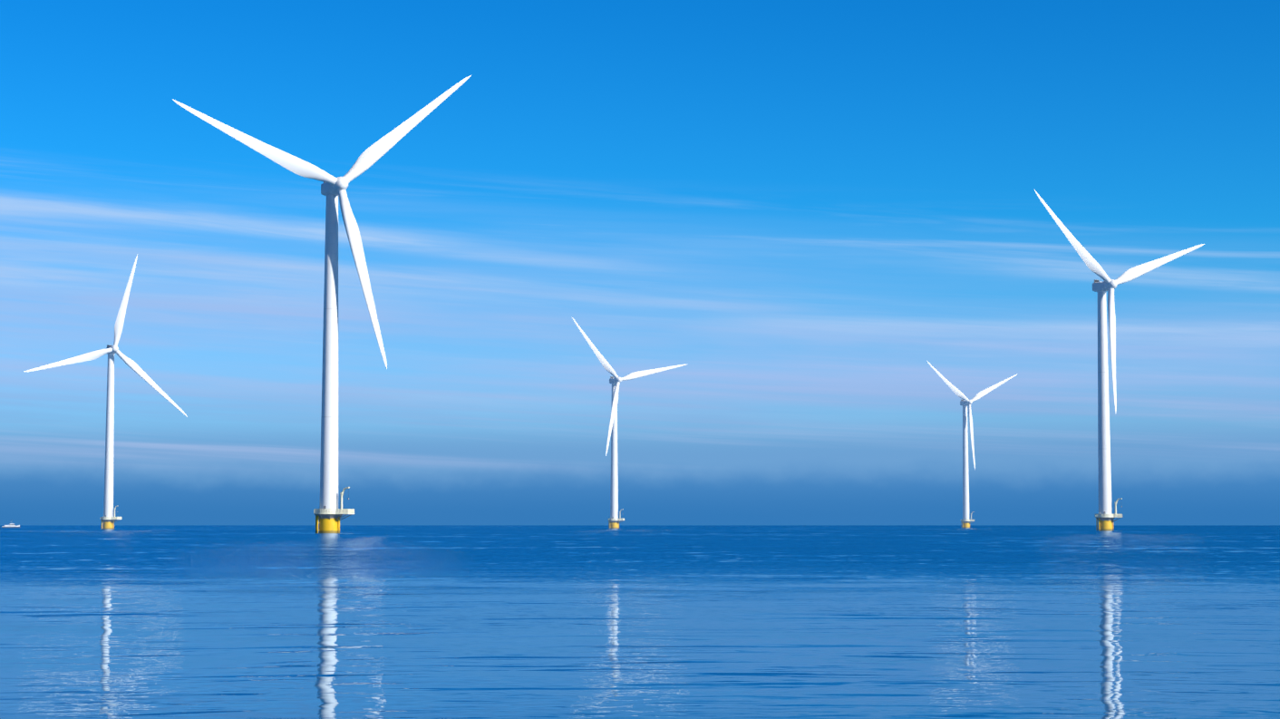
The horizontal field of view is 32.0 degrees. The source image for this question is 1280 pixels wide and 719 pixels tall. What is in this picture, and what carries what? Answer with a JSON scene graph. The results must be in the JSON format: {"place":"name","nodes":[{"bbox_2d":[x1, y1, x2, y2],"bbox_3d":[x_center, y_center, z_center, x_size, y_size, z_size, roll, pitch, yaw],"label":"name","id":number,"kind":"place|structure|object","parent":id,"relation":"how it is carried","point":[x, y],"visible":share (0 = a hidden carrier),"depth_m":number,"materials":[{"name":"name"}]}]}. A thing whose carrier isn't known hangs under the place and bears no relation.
{"place":"outdoors","nodes":[
{"label":"outdoors","id":0,"kind":"place"},
{"bbox_2d":[0,524,1279,718],"bbox_3d":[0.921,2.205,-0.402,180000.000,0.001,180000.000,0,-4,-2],"label":"sea","id":1,"kind":"structure","parent":0,"point":[649,621],"depth_m":51.37,"materials":[{"name":"liquid"}]},
{"bbox_2d":[1,523,19,527],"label":"work boat","id":2,"kind":"object","parent":1,"relation":"on","point":[12,525],"visible":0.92,"depth_m":1956.71,"materials":[{"name":"white metal"}]},
{"bbox_2d":[24,254,187,529],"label":"wind turbine","id":3,"kind":"object","parent":1,"relation":"on","point":[108,518],"visible":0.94,"depth_m":1273.90,"materials":[{"name":"grey metal"}]},
{"bbox_2d":[173,75,471,533],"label":"wind turbine","id":4,"kind":"object","parent":1,"relation":"on","point":[328,513],"visible":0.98,"depth_m":657.08,"materials":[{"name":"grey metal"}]},
{"bbox_2d":[572,317,686,528],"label":"wind turbine","id":5,"kind":"object","parent":1,"relation":"on","point":[615,381],"visible":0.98,"depth_m":1542.66,"materials":[{"name":"grey metal"}]},
{"bbox_2d":[926,360,1017,527],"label":"wind turbine","id":6,"kind":"object","parent":1,"relation":"on","point":[965,520],"visible":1,"depth_m":1825.33,"materials":[{"name":"grey metal"}]},
{"bbox_2d":[1034,189,1204,530],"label":"wind turbine","id":7,"kind":"object","parent":1,"relation":"on","point":[1105,517],"visible":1,"depth_m":931.13,"materials":[{"name":"grey metal"}]},
{"bbox_2d":[0,0,1279,524],"label":"sky","id":8,"kind":"structure","parent":0,"point":[800,207],"materials":[{"name":"blue"}]}
]}

